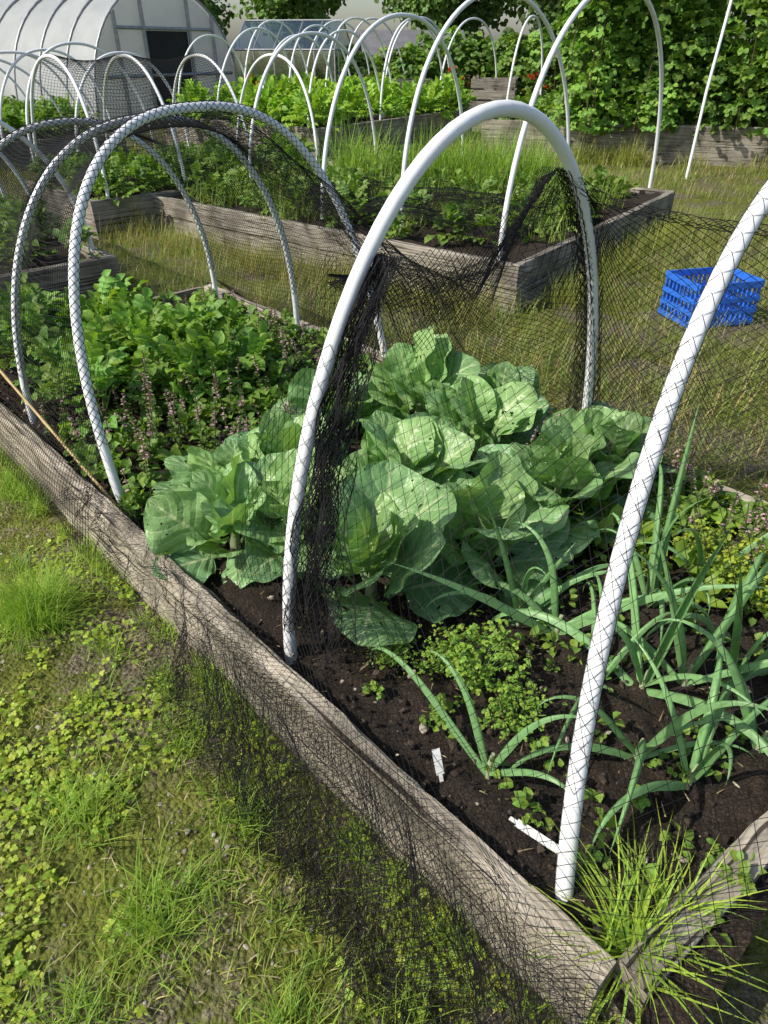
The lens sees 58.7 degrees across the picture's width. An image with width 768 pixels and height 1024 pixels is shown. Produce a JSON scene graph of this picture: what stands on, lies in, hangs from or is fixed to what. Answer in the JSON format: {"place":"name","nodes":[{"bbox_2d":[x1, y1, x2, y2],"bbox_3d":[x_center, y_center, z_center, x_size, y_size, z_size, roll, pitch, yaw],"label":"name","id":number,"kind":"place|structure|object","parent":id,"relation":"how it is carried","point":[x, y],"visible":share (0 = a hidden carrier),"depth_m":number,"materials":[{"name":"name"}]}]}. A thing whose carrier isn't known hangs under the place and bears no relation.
{"place":"outdoors","nodes":[
{"label":"outdoors","id":0,"kind":"place"},
{"bbox_2d":[0,60,767,1023],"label":"ground","id":1,"kind":"structure","parent":0,"point":[180,1006],"depth_m":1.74,"materials":[{"name":"plant"}]},
{"bbox_2d":[0,217,121,299],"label":"raised garden bed","id":2,"kind":"object","parent":1,"relation":"on","point":[91,269],"visible":0.21,"depth_m":5.05,"materials":[{"name":"wood"}]},
{"bbox_2d":[0,120,88,246],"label":"garden netting","id":3,"kind":"object","parent":2,"relation":"on","point":[6,155],"visible":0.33,"depth_m":5.34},
{"bbox_2d":[0,120,94,257],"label":"pvc pipe hoop","id":4,"kind":"object","parent":2,"relation":"on","point":[6,126],"visible":0.43,"depth_m":4.77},
{"bbox_2d":[0,127,128,170],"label":"raised garden bed","id":5,"kind":"object","parent":1,"relation":"on","point":[116,149],"visible":0.09,"depth_m":11.50,"materials":[{"name":"wood"}]},
{"bbox_2d":[0,51,102,134],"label":"pvc pipe hoop","id":6,"kind":"object","parent":5,"relation":"on","point":[21,53],"visible":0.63,"depth_m":10.74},
{"bbox_2d":[0,48,110,137],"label":"pvc pipe hoop","id":7,"kind":"object","parent":5,"relation":"on","point":[17,60],"visible":0.57,"depth_m":10.57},
{"bbox_2d":[25,42,155,159],"bbox_3d":[-4.521,-6.230,10.363,0.114,1.500,2.141,25,41,32],"label":"pvc pipe hoop","id":8,"kind":"object","parent":1,"relation":"on","point":[50,49],"visible":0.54,"depth_m":9.90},
{"bbox_2d":[0,0,238,119],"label":"polytunnel","id":9,"kind":"structure","parent":1,"relation":"on","point":[160,29],"depth_m":17.23,"materials":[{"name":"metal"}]},
{"bbox_2d":[146,31,192,105],"bbox_3d":[-5.609,-11.622,18.102,0.761,1.850,1.293,0,34,0],"label":"doorway","id":10,"kind":"structure","parent":9,"relation":"in","point":[162,45],"depth_m":17.87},
{"bbox_2d":[75,51,190,151],"bbox_3d":[-3.547,-5.627,9.575,0.076,1.384,1.932,23,40,30],"label":"pvc pipe hoop","id":11,"kind":"object","parent":1,"relation":"on","point":[100,57],"visible":0.44,"depth_m":9.08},
{"bbox_2d":[23,161,340,239],"bbox_3d":[-2.237,-3.987,8.441,3.610,0.393,1.913,-28,43,-34],"label":"raised garden bed","id":12,"kind":"object","parent":1,"relation":"on","point":[97,209],"visible":0.13,"depth_m":7.05,"materials":[{"name":"wood"}]},
{"bbox_2d":[30,54,109,198],"bbox_3d":[-3.375,-3.979,7.156,0.112,1.367,1.833,-28,43,-35],"label":"pvc pipe hoop","id":13,"kind":"object","parent":12,"relation":"on","point":[40,59],"visible":0.73,"depth_m":6.82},
{"bbox_2d":[34,53,245,197],"bbox_3d":[-2.746,-4.317,7.635,1.802,1.352,1.815,-28,43,-35],"label":"garden netting","id":14,"kind":"object","parent":12,"relation":"on","point":[97,61],"visible":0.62,"depth_m":7.27,"materials":[{"name":"plastic"}]},
{"bbox_2d":[103,54,186,181],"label":"pvc pipe hoop","id":15,"kind":"object","parent":12,"relation":"on","point":[148,76],"visible":0.52,"depth_m":7.16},
{"bbox_2d":[199,0,234,36],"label":"background tree","id":16,"kind":"object","parent":1,"relation":"on","point":[214,9],"visible":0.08,"depth_m":37.28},
{"bbox_2d":[0,468,487,1023],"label":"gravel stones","id":17,"kind":"object","parent":1,"relation":"on","point":[228,846],"visible":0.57,"depth_m":1.65,"materials":[{"name":"stone"}]},
{"bbox_2d":[0,463,536,1023],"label":"clover patches","id":18,"kind":"object","parent":1,"relation":"on","point":[20,965],"visible":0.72,"depth_m":1.79,"materials":[{"name":"green plant"}]},
{"bbox_2d":[232,0,345,53],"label":"background tree","id":19,"kind":"object","parent":1,"relation":"on","point":[298,9],"visible":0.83,"depth_m":33.52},
{"bbox_2d":[233,19,350,86],"bbox_3d":[-2.600,-13.205,20.284,2.950,2.325,2.650,5,34,7],"label":"glass greenhouse","id":20,"kind":"object","parent":1,"relation":"on","point":[278,68],"visible":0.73,"depth_m":19.64,"materials":[{"name":"glass"}]},
{"bbox_2d":[165,107,471,160],"bbox_3d":[-1.135,-8.055,14.293,4.147,0.576,6.029,20,39,27],"label":"raised garden bed","id":21,"kind":"object","parent":1,"relation":"on","point":[321,128],"visible":0.35,"depth_m":12.78,"materials":[{"name":"wood"}]},
{"bbox_2d":[178,34,244,92],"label":"pvc pipe hoop","id":22,"kind":"object","parent":21,"relation":"on","point":[203,36],"visible":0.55,"depth_m":13.76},
{"bbox_2d":[217,27,292,99],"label":"pvc pipe hoop","id":23,"kind":"object","parent":21,"relation":"on","point":[241,34],"visible":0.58,"depth_m":12.76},
{"bbox_2d":[244,20,308,81],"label":"pvc pipe hoop","id":24,"kind":"object","parent":21,"relation":"on","point":[277,21],"visible":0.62,"depth_m":14.98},
{"bbox_2d":[261,34,333,96],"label":"pvc pipe hoop","id":25,"kind":"object","parent":21,"relation":"on","point":[307,37],"visible":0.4,"depth_m":12.69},
{"bbox_2d":[166,71,477,146],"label":"strawberry plants","id":26,"kind":"object","parent":21,"relation":"on","point":[282,100],"visible":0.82,"depth_m":13.05,"materials":[{"name":"green plant"}]},
{"bbox_2d":[307,29,383,125],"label":"pvc pipe hoop","id":27,"kind":"object","parent":21,"relation":"on","point":[326,40],"visible":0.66,"depth_m":11.60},
{"bbox_2d":[325,17,391,86],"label":"pvc pipe hoop","id":28,"kind":"object","parent":21,"relation":"on","point":[352,18],"visible":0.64,"depth_m":13.66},
{"bbox_2d":[379,18,444,119],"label":"pvc pipe hoop","id":29,"kind":"object","parent":21,"relation":"on","point":[391,42],"visible":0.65,"depth_m":12.82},
{"bbox_2d":[332,43,404,81],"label":"shrub","id":30,"kind":"object","parent":1,"relation":"on","point":[360,59],"visible":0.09,"depth_m":20.18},
{"bbox_2d":[0,100,767,1023],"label":"garden netting","id":31,"kind":"object","parent":1,"relation":"on","point":[364,312],"visible":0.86,"depth_m":1.70,"materials":[{"name":"plastic"}]},
{"bbox_2d":[0,284,767,1023],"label":"raised garden bed","id":32,"kind":"object","parent":1,"relation":"on","point":[464,828],"visible":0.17,"depth_m":1.66,"materials":[{"name":"brown wood"}]},
{"bbox_2d":[0,369,130,519],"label":"bamboo cane","id":33,"kind":"object","parent":32,"relation":"on","point":[9,381],"visible":0.78,"depth_m":2.70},
{"bbox_2d":[0,118,218,299],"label":"pvc pipe hoop","id":34,"kind":"object","parent":32,"relation":"on","point":[208,256],"visible":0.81,"depth_m":3.89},
{"bbox_2d":[0,269,287,436],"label":"potato plants","id":35,"kind":"object","parent":32,"relation":"on","point":[113,329],"visible":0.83,"depth_m":3.25,"materials":[{"name":"green plant"}]},
{"bbox_2d":[11,115,299,423],"bbox_3d":[-1.029,-1.186,3.237,0.092,1.216,1.605,28,43,35],"label":"pvc pipe hoop","id":36,"kind":"object","parent":32,"relation":"on","point":[294,302],"visible":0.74,"depth_m":2.90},
{"bbox_2d":[152,434,285,530],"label":"cabbage plant","id":37,"kind":"object","parent":32,"relation":"on","point":[182,471],"visible":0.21,"depth_m":2.45,"materials":[{"name":"green plant"}]},
{"bbox_2d":[143,451,303,583],"bbox_3d":[-0.531,0.010,2.264,0.492,0.344,0.479,-7,35,-11],"label":"cabbage plant","id":38,"kind":"object","parent":32,"relation":"on","point":[191,541],"visible":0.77,"depth_m":2.18,"materials":[{"name":"green plant"}]},
{"bbox_2d":[68,101,386,513],"bbox_3d":[-0.607,-0.937,2.817,0.390,1.282,1.648,24,41,31],"label":"pvc pipe hoop","id":39,"kind":"object","parent":32,"relation":"on","point":[110,469],"visible":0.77,"depth_m":2.41,"materials":[{"name":"plastic"}]},
{"bbox_2d":[205,448,347,588],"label":"cabbage plant","id":40,"kind":"object","parent":32,"relation":"on","point":[222,506],"visible":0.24,"depth_m":2.20,"materials":[{"name":"green plant"}]},
{"bbox_2d":[223,411,348,515],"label":"cabbage plant","id":41,"kind":"object","parent":32,"relation":"on","point":[241,439],"visible":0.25,"depth_m":2.46,"materials":[{"name":"green plant"}]},
{"bbox_2d":[269,364,395,443],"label":"cabbage plant","id":42,"kind":"object","parent":32,"relation":"on","point":[296,402],"visible":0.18,"depth_m":2.79,"materials":[{"name":"green plant"}]},
{"bbox_2d":[240,460,479,646],"bbox_3d":[-0.060,0.131,2.024,0.604,0.415,0.586,28,43,35],"label":"cabbage plant","id":43,"kind":"object","parent":32,"relation":"on","point":[446,609],"visible":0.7,"depth_m":1.97,"materials":[{"name":"green plant"}]},
{"bbox_2d":[353,639,414,677],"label":"parsley plant","id":44,"kind":"object","parent":32,"relation":"on","point":[391,664],"visible":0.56,"depth_m":1.86,"materials":[{"name":"green plant"}]},
{"bbox_2d":[38,282,767,567],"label":"pink flowering weeds","id":45,"kind":"object","parent":32,"relation":"on","point":[176,429],"visible":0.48,"depth_m":2.81,"materials":[{"name":"green plant"}]},
{"bbox_2d":[325,410,492,496],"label":"cabbage plant","id":46,"kind":"object","parent":32,"relation":"on","point":[382,449],"visible":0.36,"depth_m":2.39,"materials":[{"name":"green plant"}]},
{"bbox_2d":[60,287,767,950],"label":"bed weeds","id":47,"kind":"object","parent":32,"relation":"on","point":[274,373],"visible":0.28,"depth_m":2.32,"materials":[{"name":"green plant"}]},
{"bbox_2d":[347,324,485,459],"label":"cabbage plant","id":48,"kind":"object","parent":32,"relation":"on","point":[461,364],"visible":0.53,"depth_m":2.84,"materials":[{"name":"green plant"}]},
{"bbox_2d":[432,748,443,781],"bbox_3d":[0.127,0.586,1.581,0.019,0.064,0.046,-11,36,-16],"label":"plant label","id":49,"kind":"object","parent":32,"relation":"on","point":[437,755],"visible":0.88,"depth_m":1.58,"materials":[{"name":"white plastic"}]},
{"bbox_2d":[283,99,597,664],"bbox_3d":[0.271,-0.420,1.992,0.056,1.343,1.526,29,44,36],"label":"pvc pipe hoop","id":50,"kind":"object","parent":32,"relation":"on","point":[440,142],"visible":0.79,"depth_m":1.59,"materials":[{"name":"plastic"}]},
{"bbox_2d":[414,622,473,680],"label":"parsley plant","id":51,"kind":"object","parent":32,"relation":"on","point":[441,666],"visible":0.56,"depth_m":1.83,"materials":[{"name":"green plant"}]},
{"bbox_2d":[370,647,575,789],"bbox_3d":[0.196,0.482,1.615,0.627,0.291,0.110,23,40,30],"label":"leek plant","id":52,"kind":"object","parent":32,"relation":"on","point":[477,732],"visible":0.78,"depth_m":1.56,"materials":[{"name":"green plant"}]},
{"bbox_2d":[378,450,572,626],"bbox_3d":[0.261,0.068,2.139,0.670,0.401,0.518,0,34,0],"label":"cabbage plant","id":53,"kind":"object","parent":32,"relation":"on","point":[555,533],"visible":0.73,"depth_m":2.12,"materials":[{"name":"green plant"}]},
{"bbox_2d":[424,374,537,479],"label":"cabbage plant","id":54,"kind":"object","parent":32,"relation":"on","point":[491,405],"visible":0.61,"depth_m":2.67,"materials":[{"name":"green plant"}]},
{"bbox_2d":[442,610,531,712],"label":"parsley plant","id":55,"kind":"object","parent":32,"relation":"on","point":[495,637],"visible":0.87,"depth_m":1.74,"materials":[{"name":"green plant"}]},
{"bbox_2d":[468,361,556,435],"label":"cabbage plant","id":56,"kind":"object","parent":32,"relation":"on","point":[501,374],"visible":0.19,"depth_m":2.90,"materials":[{"name":"green plant"}]},
{"bbox_2d":[483,664,567,746],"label":"parsley plant","id":57,"kind":"object","parent":32,"relation":"on","point":[511,712],"visible":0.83,"depth_m":1.67,"materials":[{"name":"green plant"}]},
{"bbox_2d":[509,816,558,852],"bbox_3d":[0.318,0.682,1.446,0.117,0.011,0.019,22,40,29],"label":"plant label","id":58,"kind":"object","parent":32,"relation":"on","point":[535,835],"visible":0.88,"depth_m":1.44,"materials":[{"name":"white plastic"}]},
{"bbox_2d":[424,496,647,625],"bbox_3d":[0.442,0.155,1.910,0.649,0.501,0.157,-5,34,-7],"label":"leek plant","id":59,"kind":"object","parent":32,"relation":"on","point":[564,586],"visible":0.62,"depth_m":1.94,"materials":[{"name":"green plant"}]},
{"bbox_2d":[474,416,663,554],"bbox_3d":[0.589,-0.112,2.383,0.630,0.414,0.655,-10,35,-15],"label":"cabbage plant","id":60,"kind":"object","parent":32,"relation":"on","point":[589,487],"visible":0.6,"depth_m":2.31,"materials":[{"name":"green plant"}]},
{"bbox_2d":[389,522,767,634],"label":"leek plant","id":61,"kind":"object","parent":32,"relation":"on","point":[519,616],"visible":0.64,"depth_m":1.87,"materials":[{"name":"green plant"}]},
{"bbox_2d":[531,401,675,514],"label":"cabbage plant","id":62,"kind":"object","parent":32,"relation":"on","point":[633,438],"visible":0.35,"depth_m":2.51,"materials":[{"name":"green plant"}]},
{"bbox_2d":[548,572,670,771],"bbox_3d":[0.591,0.415,1.718,0.249,0.287,0.663,12,36,17],"label":"leek plant","id":63,"kind":"object","parent":32,"relation":"on","point":[614,663],"visible":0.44,"depth_m":1.77,"materials":[{"name":"green plant"}]},
{"bbox_2d":[490,513,767,755],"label":"leek plant","id":64,"kind":"object","parent":32,"relation":"on","point":[665,645],"visible":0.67,"depth_m":1.70,"materials":[{"name":"green plant"}]},
{"bbox_2d":[510,695,767,851],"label":"leek plant","id":65,"kind":"object","parent":32,"relation":"on","point":[668,730],"visible":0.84,"depth_m":1.53,"materials":[{"name":"green plant"}]},
{"bbox_2d":[510,801,767,1023],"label":"grass clump","id":66,"kind":"object","parent":32,"relation":"on","point":[639,924],"visible":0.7,"depth_m":1.26,"materials":[{"name":"plant"}]},
{"bbox_2d":[598,402,710,642],"bbox_3d":[0.774,0.030,1.960,0.237,0.653,0.652,0,34,0],"label":"leek plant","id":67,"kind":"object","parent":32,"relation":"on","point":[655,558],"visible":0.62,"depth_m":1.98,"materials":[{"name":"green plant"}]},
{"bbox_2d":[555,181,767,902],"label":"pvc pipe hoop","id":68,"kind":"object","parent":32,"relation":"on","point":[707,306],"visible":0.87,"depth_m":1.27,"materials":[{"name":"plastic"}]},
{"bbox_2d":[591,633,767,848],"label":"leek plant","id":69,"kind":"object","parent":32,"relation":"on","point":[712,756],"visible":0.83,"depth_m":1.52,"materials":[{"name":"green plant"}]},
{"bbox_2d":[616,522,767,686],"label":"leek plant","id":70,"kind":"object","parent":32,"relation":"on","point":[694,667],"visible":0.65,"depth_m":1.74,"materials":[{"name":"green plant"}]},
{"bbox_2d":[660,514,732,569],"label":"parsley plant","id":71,"kind":"object","parent":32,"relation":"on","point":[687,535],"visible":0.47,"depth_m":2.17,"materials":[{"name":"green plant"}]},
{"bbox_2d":[636,528,767,577],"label":"leek plant","id":72,"kind":"object","parent":32,"relation":"on","point":[741,553],"visible":0.52,"depth_m":2.06,"materials":[{"name":"green plant"}]},
{"bbox_2d":[642,551,763,657],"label":"leek plant","id":73,"kind":"object","parent":32,"relation":"on","point":[750,577],"visible":0.58,"depth_m":1.93,"materials":[{"name":"green plant"}]},
{"bbox_2d":[656,618,767,752],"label":"leek plant","id":74,"kind":"object","parent":32,"relation":"on","point":[738,678],"visible":0.69,"depth_m":1.55,"materials":[{"name":"green plant"}]},
{"bbox_2d":[696,530,767,609],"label":"parsley plant","id":75,"kind":"object","parent":32,"relation":"on","point":[735,558],"visible":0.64,"depth_m":2.05,"materials":[{"name":"green plant"}]},
{"bbox_2d":[702,566,767,758],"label":"leek plant","id":76,"kind":"object","parent":32,"relation":"on","point":[734,648],"visible":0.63,"depth_m":1.62,"materials":[{"name":"green plant"}]},
{"bbox_2d":[0,123,767,499],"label":"path grass","id":77,"kind":"structure","parent":1,"relation":"on","point":[622,157],"depth_m":5.47,"materials":[{"name":"plant"}]},
{"bbox_2d":[0,356,767,1023],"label":"straw litter","id":78,"kind":"object","parent":1,"relation":"on","point":[218,870],"visible":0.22,"depth_m":1.58,"materials":[{"name":"plant"}]},
{"bbox_2d":[140,160,675,313],"bbox_3d":[0.250,-3.249,7.371,4.786,0.377,3.817,24,41,31],"label":"raised garden bed","id":79,"kind":"object","parent":1,"relation":"on","point":[413,245],"visible":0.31,"depth_m":5.99,"materials":[{"name":"wood"}]},
{"bbox_2d":[172,53,248,140],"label":"pvc pipe hoop","id":80,"kind":"object","parent":79,"relation":"on","point":[221,73],"visible":0.45,"depth_m":7.68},
{"bbox_2d":[237,53,318,159],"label":"pvc pipe hoop","id":81,"kind":"object","parent":79,"relation":"on","point":[260,58],"visible":0.74,"depth_m":8.30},
{"bbox_2d":[248,31,376,192],"bbox_3d":[-0.775,-4.603,7.934,0.036,1.608,2.532,20,39,27],"label":"pvc pipe hoop","id":82,"kind":"object","parent":79,"relation":"on","point":[287,42],"visible":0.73,"depth_m":7.40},
{"bbox_2d":[279,107,417,188],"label":"tall grass clump","id":83,"kind":"object","parent":79,"relation":"on","point":[350,157],"visible":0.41,"depth_m":7.81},
{"bbox_2d":[320,13,464,218],"bbox_3d":[0.210,-4.153,7.151,0.040,1.740,3.168,18,38,25],"label":"pvc pipe hoop","id":84,"kind":"object","parent":79,"relation":"on","point":[373,26],"visible":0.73,"depth_m":6.27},
{"bbox_2d":[271,174,566,236],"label":"leafy plants","id":85,"kind":"object","parent":79,"relation":"on","point":[450,193],"visible":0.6,"depth_m":5.90,"materials":[{"name":"plant"}]},
{"bbox_2d":[361,112,493,191],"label":"tall grass clump","id":86,"kind":"object","parent":79,"relation":"on","point":[434,163],"visible":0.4,"depth_m":7.42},
{"bbox_2d":[412,111,545,188],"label":"tall grass clump","id":87,"kind":"object","parent":79,"relation":"on","point":[455,145],"visible":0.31,"depth_m":7.54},
{"bbox_2d":[400,0,569,225],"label":"pvc pipe hoop","id":88,"kind":"object","parent":79,"relation":"on","point":[466,3],"visible":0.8,"depth_m":5.67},
{"bbox_2d":[428,120,559,196],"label":"tall grass clump","id":89,"kind":"object","parent":79,"relation":"on","point":[491,163],"visible":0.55,"depth_m":7.13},
{"bbox_2d":[450,119,602,191],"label":"tall grass clump","id":90,"kind":"object","parent":79,"relation":"on","point":[537,165],"visible":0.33,"depth_m":7.36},
{"bbox_2d":[497,0,663,259],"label":"pvc pipe hoop","id":91,"kind":"object","parent":79,"relation":"on","point":[567,25],"visible":0.85,"depth_m":4.94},
{"bbox_2d":[357,30,468,77],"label":"garden shed","id":92,"kind":"structure","parent":1,"relation":"on","point":[372,42],"depth_m":21.75,"materials":[{"name":"grey wood"}]},
{"bbox_2d":[374,0,509,42],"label":"background tree","id":93,"kind":"object","parent":1,"relation":"on","point":[436,12],"visible":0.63,"depth_m":31.20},
{"bbox_2d":[391,23,509,107],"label":"shrub","id":94,"kind":"object","parent":1,"relation":"on","point":[480,62],"visible":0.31,"depth_m":18.64,"materials":[{"name":"plant"}]},
{"bbox_2d":[440,17,496,79],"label":"pvc pipe hoop","id":95,"kind":"object","parent":1,"relation":"on","point":[468,19],"visible":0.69,"depth_m":15.82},
{"bbox_2d":[469,75,517,130],"bbox_3d":[2.600,-9.723,16.242,1.030,1.110,1.030,6,35,9],"label":"compost bin","id":96,"kind":"object","parent":1,"relation":"on","point":[487,89],"visible":0.32,"depth_m":15.70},
{"bbox_2d":[466,27,555,80],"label":"hedge","id":97,"kind":"object","parent":1,"relation":"on","point":[506,30],"visible":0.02,"depth_m":24.83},
{"bbox_2d":[478,0,613,34],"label":"background tree","id":98,"kind":"object","parent":1,"relation":"on","point":[551,10],"visible":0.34,"depth_m":30.59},
{"bbox_2d":[492,2,647,108],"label":"shrub","id":99,"kind":"object","parent":1,"relation":"on","point":[528,57],"visible":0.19,"depth_m":16.90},
{"bbox_2d":[480,109,767,167],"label":"raised garden bed","id":100,"kind":"object","parent":1,"relation":"on","point":[731,145],"visible":0.38,"depth_m":11.38,"materials":[{"name":"weathered wood"}]},
{"bbox_2d":[0,88,767,269],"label":"mixed crop plants","id":101,"kind":"object","parent":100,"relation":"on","point":[13,114],"visible":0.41,"depth_m":6.90,"materials":[{"name":"green plant"}]},
{"bbox_2d":[506,15,542,99],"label":"pvc pipe hoop","id":102,"kind":"object","parent":100,"relation":"on","point":[519,39],"visible":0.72,"depth_m":12.74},
{"bbox_2d":[544,0,758,135],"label":"raspberry bush","id":103,"kind":"object","parent":100,"relation":"on","point":[633,104],"visible":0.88,"depth_m":10.90,"materials":[{"name":"plant"}]},
{"bbox_2d":[677,0,767,138],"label":"raspberry bush","id":104,"kind":"object","parent":100,"relation":"on","point":[757,69],"visible":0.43,"depth_m":10.56,"materials":[{"name":"plant"}]},
{"bbox_2d":[685,0,732,178],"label":"leaning pvc pipe","id":105,"kind":"object","parent":1,"relation":"on","point":[709,82],"visible":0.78,"depth_m":9.58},
{"bbox_2d":[657,267,764,327],"bbox_3d":[2.300,-1.522,4.827,0.516,0.300,0.396,-8,35,-12],"label":"blue plastic crate","id":106,"kind":"object","parent":1,"relation":"on","point":[742,285],"visible":0.55,"depth_m":4.75,"materials":[{"name":"plastic"}]},
{"bbox_2d":[718,0,767,41],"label":"background tree","id":107,"kind":"object","parent":1,"relation":"on","point":[749,23],"visible":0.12,"depth_m":27.90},
{"bbox_2d":[212,0,753,59],"label":"sky","id":108,"kind":"structure","parent":0,"point":[364,9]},
{"bbox_2d":[517,69,550,105],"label":"flowering plant","id":109,"kind":"object","parent":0,"point":[532,76],"visible":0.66,"depth_m":16.18,"materials":[{"name":"green plant"}]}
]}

